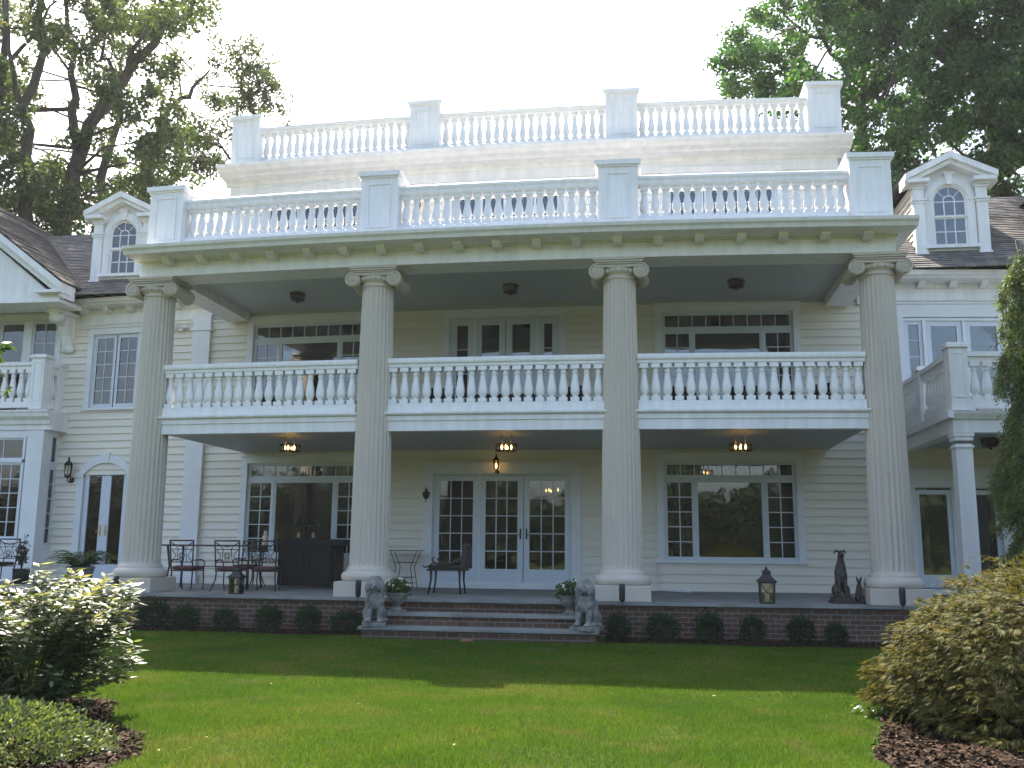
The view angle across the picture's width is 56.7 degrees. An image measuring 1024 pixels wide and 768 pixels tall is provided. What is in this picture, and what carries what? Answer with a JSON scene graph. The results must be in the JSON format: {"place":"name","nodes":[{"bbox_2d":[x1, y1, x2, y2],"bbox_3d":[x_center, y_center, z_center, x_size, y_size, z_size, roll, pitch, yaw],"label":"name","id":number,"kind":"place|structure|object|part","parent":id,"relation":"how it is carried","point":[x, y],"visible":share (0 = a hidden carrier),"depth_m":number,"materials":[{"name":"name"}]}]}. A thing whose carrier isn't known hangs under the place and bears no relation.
{"place":"outdoors","nodes":[
{"label":"outdoors","id":0,"kind":"place"},
{"bbox_2d":[3,622,910,767],"bbox_3d":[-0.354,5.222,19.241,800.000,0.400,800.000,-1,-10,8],"label":"ground","id":1,"kind":"structure","parent":0,"point":[599,640],"depth_m":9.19,"materials":[{"name":"green plant"}]},
{"bbox_2d":[0,340,16,395],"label":"young tree","id":2,"kind":"object","parent":1,"relation":"on","point":[5,346],"visible":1,"depth_m":11.70,"materials":[{"name":"green plant"}]},
{"bbox_2d":[0,0,86,225],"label":"tall tree","id":3,"kind":"object","parent":1,"relation":"on","point":[22,102],"visible":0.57,"depth_m":36.94,"materials":[{"name":"green plant"}]},
{"bbox_2d":[0,698,139,767],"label":"mulch bed","id":4,"kind":"object","parent":1,"relation":"on","point":[104,760],"visible":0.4,"depth_m":7.98,"materials":[{"name":"brown wood"}]},
{"bbox_2d":[0,694,122,767],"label":"shrub","id":5,"kind":"object","parent":4,"relation":"on","point":[21,726],"visible":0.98,"depth_m":7.71,"materials":[{"name":"green plant"}]},
{"bbox_2d":[0,562,148,719],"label":"leafy shrub","id":6,"kind":"object","parent":4,"relation":"on","point":[19,647],"visible":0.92,"depth_m":9.27,"materials":[{"name":"green plant"}]},
{"bbox_2d":[0,0,215,234],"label":"tall tree","id":7,"kind":"object","parent":1,"relation":"on","point":[112,133],"visible":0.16,"depth_m":45.46,"materials":[{"name":"green plant"}]},
{"bbox_2d":[0,0,227,235],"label":"tall tree","id":8,"kind":"object","parent":1,"relation":"on","point":[152,25],"visible":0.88,"depth_m":37.53,"materials":[{"name":"green plant"}]},
{"bbox_2d":[20,625,342,635],"bbox_3d":[-8.842,4.944,19.276,12.200,0.001,1.030,-1,-10,8],"label":"mulch bed","id":9,"kind":"object","parent":1,"relation":"on","point":[242,632],"visible":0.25,"depth_m":18.55,"materials":[{"name":"brown wood"}]},
{"bbox_2d":[113,576,119,602],"bbox_3d":[-8.161,4.469,19.495,0.116,1.030,0.116,8,-12,-36],"label":"stake light","id":10,"kind":"object","parent":9,"relation":"on","point":[116,579],"visible":0.57,"depth_m":19.52,"materials":[{"name":"black metal"}]},
{"bbox_2d":[135,595,173,628],"bbox_3d":[-7.203,4.616,19.127,0.736,0.722,0.683,6,-11,-29],"label":"boxwood","id":11,"kind":"object","parent":9,"relation":"on","point":[156,607],"visible":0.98,"depth_m":19.05,"materials":[{"name":"green plant"}]},
{"bbox_2d":[171,601,201,628],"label":"boxwood","id":12,"kind":"object","parent":9,"relation":"on","point":[185,614],"visible":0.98,"depth_m":18.90,"materials":[{"name":"green plant"}]},
{"bbox_2d":[212,605,240,629],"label":"boxwood","id":13,"kind":"object","parent":9,"relation":"on","point":[228,614],"visible":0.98,"depth_m":18.65,"materials":[{"name":"green plant"}]},
{"bbox_2d":[251,600,285,631],"bbox_3d":[-4.773,4.575,18.613,0.545,0.666,0.629,-3,-10,20],"label":"boxwood","id":14,"kind":"object","parent":9,"relation":"on","point":[271,613],"visible":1,"depth_m":18.55,"materials":[{"name":"green plant"}]},
{"bbox_2d":[292,600,322,634],"bbox_3d":[-3.950,4.540,18.410,0.643,0.683,0.598,-5,-11,31],"label":"boxwood","id":15,"kind":"object","parent":9,"relation":"on","point":[310,616],"visible":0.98,"depth_m":18.31,"materials":[{"name":"green plant"}]},
{"bbox_2d":[326,605,362,634],"bbox_3d":[-3.159,4.559,18.238,0.739,0.590,0.618,8,-12,-37],"label":"boxwood","id":16,"kind":"object","parent":9,"relation":"on","point":[357,618],"visible":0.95,"depth_m":18.17,"materials":[{"name":"green plant"}]},
{"bbox_2d":[355,580,360,611],"bbox_3d":[-3.005,4.342,18.475,0.116,1.030,0.116,8,-12,-36],"label":"stake light","id":17,"kind":"object","parent":9,"relation":"on","point":[357,588],"visible":0.91,"depth_m":18.49,"materials":[{"name":"black metal"}]},
{"bbox_2d":[173,31,295,180],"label":"tall tree","id":18,"kind":"object","parent":1,"relation":"on","point":[254,68],"visible":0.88,"depth_m":46.93,"materials":[{"name":"green plant"}]},
{"bbox_2d":[460,638,472,641],"bbox_3d":[-0.816,4.617,17.055,0.238,0.087,0.133,-1,-10,8],"label":"red stone","id":19,"kind":"object","parent":1,"relation":"on","point":[467,639],"visible":0.66,"depth_m":17.02,"materials":[{"name":"brown stone"}]},
{"bbox_2d":[357,611,599,643],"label":"porch steps","id":20,"kind":"structure","parent":1,"relation":"on","point":[492,627],"depth_m":17.46,"materials":[{"name":"grey brick"}]},
{"bbox_2d":[362,575,387,626],"bbox_3d":[-2.557,4.059,17.814,0.483,0.923,0.666,2,-10,-6],"label":"lion statue","id":21,"kind":"object","parent":20,"relation":"on","point":[375,588],"visible":1,"depth_m":17.63,"materials":[{"name":"stone"}]},
{"bbox_2d":[384,577,412,611],"bbox_3d":[-2.221,4.022,18.199,0.633,0.672,0.550,-1,-10,8],"label":"urn planter","id":22,"kind":"object","parent":20,"relation":"on","point":[395,597],"visible":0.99,"depth_m":18.09,"materials":[{"name":"stone"}]},
{"bbox_2d":[554,578,576,615],"bbox_3d":[1.085,3.966,17.742,0.604,0.687,0.574,-1,-10,8],"label":"urn planter","id":23,"kind":"object","parent":20,"relation":"on","point":[567,597],"visible":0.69,"depth_m":17.61,"materials":[{"name":"stone"}]},
{"bbox_2d":[569,578,603,631],"bbox_3d":[1.371,3.996,17.237,0.483,0.923,0.666,-5,-11,28],"label":"lion statue","id":24,"kind":"object","parent":20,"relation":"on","point":[588,617],"visible":1,"depth_m":17.08,"materials":[{"name":"stone"}]},
{"bbox_2d":[0,580,999,643],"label":"porch platform","id":25,"kind":"structure","parent":1,"relation":"on","point":[866,623],"depth_m":18.63,"materials":[{"name":"red brick"}]},
{"bbox_2d":[0,538,20,578],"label":"porch chair","id":26,"kind":"object","parent":25,"relation":"on","point":[4,564],"visible":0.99,"depth_m":23.73,"materials":[{"name":"brown metal"}]},
{"bbox_2d":[12,534,31,583],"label":"potted plant","id":27,"kind":"object","parent":25,"relation":"on","point":[21,575],"visible":0.96,"depth_m":23.54,"materials":[{"name":"green plant"}]},
{"bbox_2d":[44,550,118,585],"bbox_3d":[-10.258,4.389,22.651,1.686,0.853,1.674,-1,-10,8],"label":"fern planter","id":28,"kind":"object","parent":25,"relation":"on","point":[75,562],"visible":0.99,"depth_m":22.50,"materials":[{"name":"stone"}]},
{"bbox_2d":[169,540,204,590],"bbox_3d":[-7.281,4.049,21.230,0.647,1.116,0.674,-1,-10,11],"label":"dining chair","id":29,"kind":"object","parent":25,"relation":"on","point":[192,568],"visible":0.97,"depth_m":21.07,"materials":[{"name":"brown metal"}]},
{"bbox_2d":[162,544,271,589],"bbox_3d":[-6.996,4.289,22.317,2.400,1.005,0.960,-1,-10,8],"label":"dining table","id":30,"kind":"object","parent":25,"relation":"on","point":[183,547],"visible":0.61,"depth_m":22.13,"materials":[{"name":"brown metal"}]},
{"bbox_2d":[262,530,267,544],"bbox_3d":[-5.764,3.589,22.176,0.150,0.350,0.150,-1,-10,8],"label":"ceramic ornament","id":31,"kind":"object","parent":30,"relation":"on","point":[265,536],"visible":0.89,"depth_m":22.13,"materials":[{"name":"white ceramic"}]},
{"bbox_2d":[209,540,247,590],"bbox_3d":[-6.275,4.047,21.167,0.647,1.116,0.674,-1,-10,6],"label":"dining chair","id":32,"kind":"object","parent":25,"relation":"on","point":[223,569],"visible":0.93,"depth_m":20.99,"materials":[{"name":"brown metal"}]},
{"bbox_2d":[227,565,246,593],"bbox_3d":[-5.711,4.063,19.706,0.303,0.586,0.303,-1,-10,8],"label":"candle lantern","id":33,"kind":"object","parent":25,"relation":"on","point":[238,573],"visible":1,"depth_m":19.66,"materials":[{"name":"black metal"}]},
{"bbox_2d":[232,541,264,586],"bbox_3d":[-6.452,4.404,23.273,0.647,1.116,0.674,-1,-10,8],"label":"dining chair","id":34,"kind":"object","parent":25,"relation":"on","point":[242,564],"visible":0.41,"depth_m":23.40,"materials":[{"name":"brown metal"}]},
{"bbox_2d":[247,540,282,591],"bbox_3d":[-5.507,4.070,21.262,0.647,1.116,0.674,1,-10,0],"label":"dining chair","id":35,"kind":"object","parent":25,"relation":"on","point":[274,569],"visible":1,"depth_m":21.08,"materials":[{"name":"brown metal"}]},
{"bbox_2d":[273,539,349,587],"bbox_3d":[-4.808,4.351,23.044,1.780,1.155,0.840,-1,-10,8],"label":"bar cabinet","id":36,"kind":"object","parent":25,"relation":"on","point":[313,562],"visible":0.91,"depth_m":22.72,"materials":[{"name":"wood"}]},
{"bbox_3d":[-5.294,4.358,22.762,0.600,0.840,0.023,-1,-10,8],"label":"door","id":37,"kind":"part","parent":36,"relation":"part of","materials":[{"name":"wood"}]},
{"bbox_2d":[293,516,304,538],"bbox_3d":[-5.199,3.501,23.160,0.281,0.543,0.281,3,-10,-14],"label":"candle lantern","id":38,"kind":"object","parent":36,"relation":"on","point":[299,523],"visible":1,"depth_m":23.08,"materials":[{"name":"black metal"}]},
{"bbox_2d":[307,517,319,538],"bbox_3d":[-4.838,3.501,23.139,0.281,0.543,0.281,1,-10,-3],"label":"candle lantern","id":39,"kind":"object","parent":36,"relation":"on","point":[313,523],"visible":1,"depth_m":23.08,"materials":[{"name":"black metal"}]},
{"bbox_3d":[-4.640,4.347,22.667,0.600,0.840,0.023,-1,-10,8],"label":"door","id":40,"kind":"part","parent":36,"relation":"part of","materials":[{"name":"wood"}]},
{"bbox_2d":[389,550,423,587],"bbox_3d":[-2.606,4.518,23.161,0.820,0.910,0.500,-1,-10,8],"label":"bistro table","id":41,"kind":"object","parent":25,"relation":"on","point":[407,562],"visible":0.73,"depth_m":23.00,"materials":[{"name":"black metal"}]},
{"bbox_2d":[422,543,471,594],"bbox_3d":[-1.406,4.018,20.679,0.997,1.086,0.620,-1,-10,8],"label":"scroll chair","id":42,"kind":"object","parent":25,"relation":"on","point":[464,560],"visible":1,"depth_m":20.43,"materials":[{"name":"black metal"}]},
{"bbox_2d":[756,567,776,603],"bbox_3d":[4.833,3.815,18.015,0.359,0.694,0.359,-1,-10,8],"label":"candle lantern","id":43,"kind":"object","parent":25,"relation":"on","point":[766,577],"visible":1,"depth_m":17.93,"materials":[{"name":"black metal"}]},
{"bbox_2d":[829,550,855,603],"bbox_3d":[6.370,3.725,18.375,0.400,1.020,0.467,0,-10,3],"label":"dog statue","id":44,"kind":"object","parent":25,"relation":"on","point":[840,586],"visible":1,"depth_m":18.29,"materials":[{"name":"grey stone"}]},
{"bbox_2d":[855,577,864,603],"bbox_3d":[6.699,3.970,18.323,0.198,0.524,0.220,-1,-10,8],"label":"cat statue","id":45,"kind":"object","parent":25,"relation":"on","point":[859,597],"visible":0.98,"depth_m":18.26,"materials":[{"name":"grey metal"}]},
{"bbox_2d":[0,80,1023,605],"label":"mansion","id":46,"kind":"structure","parent":1,"relation":"on","point":[620,252],"depth_m":23.00,"materials":[{"name":"paint"}]},
{"bbox_2d":[0,436,26,540],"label":"window","id":47,"kind":"structure","parent":46,"relation":"in","point":[12,448],"depth_m":25.85,"materials":[{"name":"glass"}]},
{"bbox_2d":[0,313,61,409],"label":"window","id":48,"kind":"structure","parent":46,"relation":"in","point":[46,339],"depth_m":27.33,"materials":[{"name":"paint"}]},
{"bbox_2d":[42,435,58,544],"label":"window","id":49,"kind":"structure","parent":46,"relation":"in","point":[54,442],"depth_m":26.16,"materials":[{"name":"paint"}]},
{"bbox_2d":[64,457,73,482],"bbox_3d":[-12.207,2.369,26.179,0.260,0.728,0.334,-1,-10,8],"label":"wall lantern","id":50,"kind":"object","parent":46,"relation":"attached to","point":[68,463],"depth_m":26.12,"materials":[{"name":"brown metal"}]},
{"bbox_2d":[70,453,128,579],"bbox_3d":[-11.133,3.610,25.884,1.903,3.460,0.223,-2,-10,15],"label":"arched door","id":51,"kind":"structure","parent":46,"relation":"in","point":[100,500],"depth_m":25.94,"materials":[{"name":"paint"}]},
{"bbox_2d":[80,324,141,410],"bbox_3d":[-11.112,-0.447,26.574,1.957,2.390,0.211,-2,-10,15],"label":"window","id":52,"kind":"structure","parent":46,"relation":"in","point":[112,360],"depth_m":26.62,"materials":[{"name":"paint"}]},
{"bbox_2d":[174,324,187,330],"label":"security light","id":53,"kind":"object","parent":46,"relation":"attached to","point":[183,327],"visible":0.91,"depth_m":26.00,"materials":[{"name":"white paint"}]},
{"bbox_2d":[261,395,281,402],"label":"balcony chair","id":54,"kind":"object","parent":46,"relation":"on","point":[264,400],"depth_m":23.37,"materials":[{"name":"metal"}]},
{"bbox_2d":[279,436,300,452],"bbox_3d":[-4.959,1.317,21.215,0.480,0.400,0.480,-1,-10,8],"label":"ring lantern","id":55,"kind":"object","parent":46,"relation":"hanging from","point":[291,450],"visible":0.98,"depth_m":21.16,"materials":[{"name":"brown metal"}]},
{"bbox_2d":[234,454,353,559],"bbox_3d":[-5.407,3.166,24.587,3.648,2.680,0.221,-1,-10,12],"label":"window","id":56,"kind":"structure","parent":46,"relation":"in","point":[275,490],"depth_m":24.70,"materials":[{"name":"glass"}]},
{"bbox_2d":[290,291,305,303],"bbox_3d":[-5.339,-2.130,23.643,0.397,0.255,0.397,3,-10,-14],"label":"ceiling light","id":57,"kind":"object","parent":46,"relation":"attached to","point":[297,297],"visible":1,"depth_m":23.53,"materials":[{"name":"brown metal"}]},
{"bbox_2d":[244,312,360,402],"bbox_3d":[-5.408,-0.519,25.223,3.658,2.720,0.221,-1,-10,12],"label":"window","id":58,"kind":"structure","parent":46,"relation":"in","point":[318,336],"depth_m":25.36,"materials":[{"name":"paint"}]},
{"bbox_2d":[261,180,360,230],"bbox_3d":[-5.435,-4.138,25.985,3.177,2.810,0.218,-1,-10,12],"label":"window","id":59,"kind":"structure","parent":46,"relation":"in","point":[354,209],"depth_m":26.12,"materials":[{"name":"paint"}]},
{"bbox_2d":[422,487,429,501],"bbox_3d":[-2.168,2.790,23.928,0.195,0.417,0.059,-1,-10,8],"label":"wall ornament","id":60,"kind":"object","parent":46,"relation":"attached to","point":[426,494],"depth_m":23.91,"materials":[{"name":"black metal"}]},
{"bbox_2d":[429,388,454,402],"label":"balcony chair","id":61,"kind":"object","parent":46,"relation":"on","point":[443,396],"visible":0.14,"depth_m":22.09,"materials":[{"name":"metal"}]},
{"bbox_2d":[493,454,499,473],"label":"wall lantern","id":62,"kind":"object","parent":46,"relation":"attached to","point":[494,465],"depth_m":23.63,"materials":[{"name":"brown metal"}]},
{"bbox_2d":[421,461,581,589],"bbox_3d":[-0.270,3.495,23.596,4.050,3.110,0.255,-1,-10,8],"label":"french door","id":63,"kind":"structure","parent":46,"relation":"in","point":[475,505],"depth_m":23.61,"materials":[{"name":"paint"}]},
{"bbox_2d":[443,307,566,402],"bbox_3d":[-0.209,-0.293,24.252,3.220,3.320,0.214,-1,-10,8],"label":"french door","id":64,"kind":"structure","parent":46,"relation":"in","point":[536,330],"depth_m":24.39,"materials":[{"name":"paint"}]},
{"bbox_2d":[474,394,535,401],"bbox_3d":[-0.194,0.614,21.539,1.500,0.660,0.800,-1,-10,8],"label":"balcony table","id":65,"kind":"object","parent":46,"relation":"on","point":[499,396],"visible":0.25,"depth_m":21.33,"materials":[{"name":"black metal"}]},
{"bbox_2d":[495,434,517,452],"bbox_3d":[-0.118,1.251,20.393,0.480,0.400,0.480,-1,-10,8],"label":"ring lantern","id":66,"kind":"object","parent":46,"relation":"hanging from","point":[507,450],"visible":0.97,"depth_m":20.35,"materials":[{"name":"brown metal"}]},
{"bbox_2d":[446,176,567,222],"bbox_3d":[-0.156,-4.022,25.019,3.260,2.810,0.214,-1,-10,8],"label":"window","id":67,"kind":"structure","parent":46,"relation":"in","point":[503,202],"depth_m":25.15,"materials":[{"name":"paint"}]},
{"bbox_2d":[502,283,518,295],"bbox_3d":[-0.037,-2.239,22.724,0.397,0.255,0.397,-5,-11,30],"label":"ceiling light","id":68,"kind":"object","parent":46,"relation":"attached to","point":[510,289],"visible":1,"depth_m":22.60,"materials":[{"name":"brown metal"}]},
{"bbox_2d":[657,565,690,592],"bbox_3d":[3.819,4.601,22.471,0.065,0.617,0.973,9,-13,-40],"label":"drain pipe","id":69,"kind":"object","parent":46,"relation":"attached to","point":[659,589],"visible":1,"depth_m":22.62,"materials":[{"name":"white metal"}]},
{"bbox_2d":[660,162,782,214],"bbox_3d":[5.394,-4.301,24.370,3.135,2.780,0.218,0,-10,5],"label":"window","id":70,"kind":"structure","parent":46,"relation":"in","point":[725,194],"depth_m":24.49,"materials":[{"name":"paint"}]},
{"bbox_2d":[653,301,802,399],"bbox_3d":[5.368,-0.695,23.624,3.665,2.720,0.221,0,-10,5],"label":"window","id":71,"kind":"structure","parent":46,"relation":"in","point":[767,326],"depth_m":23.73,"materials":[{"name":"paint"}]},
{"bbox_2d":[655,452,808,564],"bbox_3d":[5.285,2.992,23.000,3.605,2.680,0.221,0,-10,5],"label":"window","id":72,"kind":"structure","parent":46,"relation":"in","point":[713,507],"depth_m":23.02,"materials":[{"name":"glass"}]},
{"bbox_2d":[727,278,744,290],"bbox_3d":[5.218,-2.298,22.099,0.397,0.255,0.397,-5,-11,30],"label":"ceiling light","id":73,"kind":"object","parent":46,"relation":"attached to","point":[736,284],"visible":1,"depth_m":21.98,"materials":[{"name":"brown metal"}]},
{"bbox_2d":[729,433,752,451],"bbox_3d":[4.769,1.206,19.811,0.480,0.400,0.480,-1,-10,8],"label":"ring lantern","id":74,"kind":"object","parent":46,"relation":"hanging from","point":[740,449],"visible":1,"depth_m":19.76,"materials":[{"name":"brown metal"}]},
{"bbox_2d":[896,302,1019,409],"bbox_3d":[11.144,-0.375,23.203,3.493,3.310,0.203,0,-10,2],"label":"french door","id":75,"kind":"structure","parent":46,"relation":"in","point":[923,327],"depth_m":23.37,"materials":[{"name":"paint"}]},
{"bbox_2d":[909,467,1012,589],"bbox_3d":[10.627,3.428,22.569,2.525,2.890,0.199,0,-10,2],"label":"french door","id":76,"kind":"structure","parent":46,"relation":"in","point":[933,511],"depth_m":22.60,"materials":[{"name":"paint"}]},
{"bbox_2d":[980,437,999,449],"bbox_3d":[10.398,1.303,20.634,0.397,0.255,0.397,3,-10,-14],"label":"ceiling light","id":77,"kind":"object","parent":46,"relation":"attached to","point":[990,443],"visible":0.89,"depth_m":20.51,"materials":[{"name":"brown metal"}]},
{"bbox_2d":[0,624,1023,767],"bbox_3d":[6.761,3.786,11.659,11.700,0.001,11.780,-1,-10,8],"label":"mulch bed","id":78,"kind":"object","parent":1,"relation":"on","point":[805,645],"visible":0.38,"depth_m":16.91,"materials":[{"name":"brown wood"}]},
{"bbox_2d":[605,608,631,641],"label":"boxwood","id":79,"kind":"object","parent":78,"relation":"on","point":[619,620],"visible":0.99,"depth_m":17.37,"materials":[{"name":"green plant"}]},
{"bbox_2d":[619,584,624,638],"bbox_3d":[2.062,4.263,17.743,0.116,1.030,0.116,8,-12,-36],"label":"stake light","id":80,"kind":"object","parent":78,"relation":"on","point":[622,593],"visible":0.9,"depth_m":17.76,"materials":[{"name":"black metal"}]},
{"bbox_2d":[641,609,683,642],"bbox_3d":[2.759,4.450,17.433,0.717,0.646,0.623,2,-10,-8],"label":"boxwood","id":81,"kind":"object","parent":78,"relation":"on","point":[656,619],"visible":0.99,"depth_m":17.36,"materials":[{"name":"green plant"}]},
{"bbox_2d":[692,607,725,643],"bbox_3d":[3.590,4.418,17.331,0.595,0.697,0.637,0,-10,6],"label":"boxwood","id":82,"kind":"object","parent":78,"relation":"on","point":[711,622],"visible":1,"depth_m":17.25,"materials":[{"name":"green plant"}]},
{"bbox_2d":[738,611,766,643],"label":"boxwood","id":83,"kind":"object","parent":78,"relation":"on","point":[753,623],"visible":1,"depth_m":17.16,"materials":[{"name":"green plant"}]},
{"bbox_2d":[784,611,818,644],"bbox_3d":[5.233,4.428,17.158,0.539,0.641,0.576,-6,-12,33],"label":"boxwood","id":84,"kind":"object","parent":78,"relation":"on","point":[794,625],"visible":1,"depth_m":17.10,"materials":[{"name":"green plant"}]},
{"bbox_2d":[823,618,849,645],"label":"boxwood","id":85,"kind":"object","parent":78,"relation":"on","point":[834,630],"visible":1,"depth_m":17.00,"materials":[{"name":"green plant"}]},
{"bbox_2d":[850,702,929,720],"bbox_3d":[3.898,3.359,9.778,0.786,0.202,0.786,-1,-10,8],"label":"ground plant","id":86,"kind":"object","parent":78,"relation":"on","point":[881,710],"visible":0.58,"depth_m":9.78,"materials":[{"name":"green plant"}]},
{"bbox_2d":[899,587,905,643],"bbox_3d":[7.127,4.228,17.274,0.116,1.030,0.116,8,-12,-36],"label":"stake light","id":87,"kind":"object","parent":78,"relation":"on","point":[902,594],"visible":0.9,"depth_m":17.29,"materials":[{"name":"black metal"}]},
{"bbox_2d":[852,551,1023,753],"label":"laceleaf maple","id":88,"kind":"object","parent":78,"relation":"on","point":[990,674],"visible":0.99,"depth_m":8.92,"materials":[{"name":"green plant"}]},
{"bbox_2d":[981,239,1023,636],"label":"weeping spruce","id":89,"kind":"object","parent":78,"relation":"on","point":[1008,496],"visible":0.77,"depth_m":16.64,"materials":[{"name":"green plant"}]},
{"bbox_2d":[702,0,973,174],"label":"broad tree","id":90,"kind":"object","parent":1,"relation":"on","point":[745,55],"visible":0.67,"depth_m":37.50,"materials":[{"name":"green plant"}]},
{"bbox_2d":[827,0,1023,196],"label":"broad tree","id":91,"kind":"object","parent":1,"relation":"on","point":[982,67],"visible":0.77,"depth_m":35.14,"materials":[{"name":"green plant"}]},
{"bbox_2d":[0,0,1023,234],"label":"sky","id":92,"kind":"structure","parent":0,"point":[342,60],"materials":[{"name":"white"}]},
{"bbox_2d":[548,385,583,400],"bbox_3d":[1.284,0.455,21.332,0.620,0.938,0.775,-7,-12,39],"label":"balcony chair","id":93,"kind":"object","parent":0,"point":[580,395],"visible":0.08,"depth_m":21.53,"materials":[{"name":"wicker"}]},
{"bbox_2d":[671,386,708,399],"bbox_3d":[3.971,0.461,21.224,0.620,0.938,0.775,3,-10,-12],"label":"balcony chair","id":94,"kind":"object","parent":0,"point":[673,394],"visible":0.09,"depth_m":21.52,"materials":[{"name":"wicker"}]},
{"bbox_2d":[730,385,757,399],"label":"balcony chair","id":95,"kind":"object","parent":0,"point":[744,393],"visible":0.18,"depth_m":21.41,"materials":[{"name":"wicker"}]},
{"bbox_2d":[765,391,794,399],"bbox_3d":[5.819,0.550,20.846,0.700,0.660,0.800,-1,-10,8],"label":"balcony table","id":96,"kind":"object","parent":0,"point":[780,393],"visible":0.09,"depth_m":20.56,"materials":[{"name":"black metal"}]},
{"bbox_2d":[804,383,831,398],"bbox_3d":[6.672,0.406,20.761,0.775,0.938,0.620,8,-12,-38],"label":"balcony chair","id":97,"kind":"object","parent":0,"point":[816,393],"visible":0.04,"depth_m":20.95,"materials":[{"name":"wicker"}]}
]}

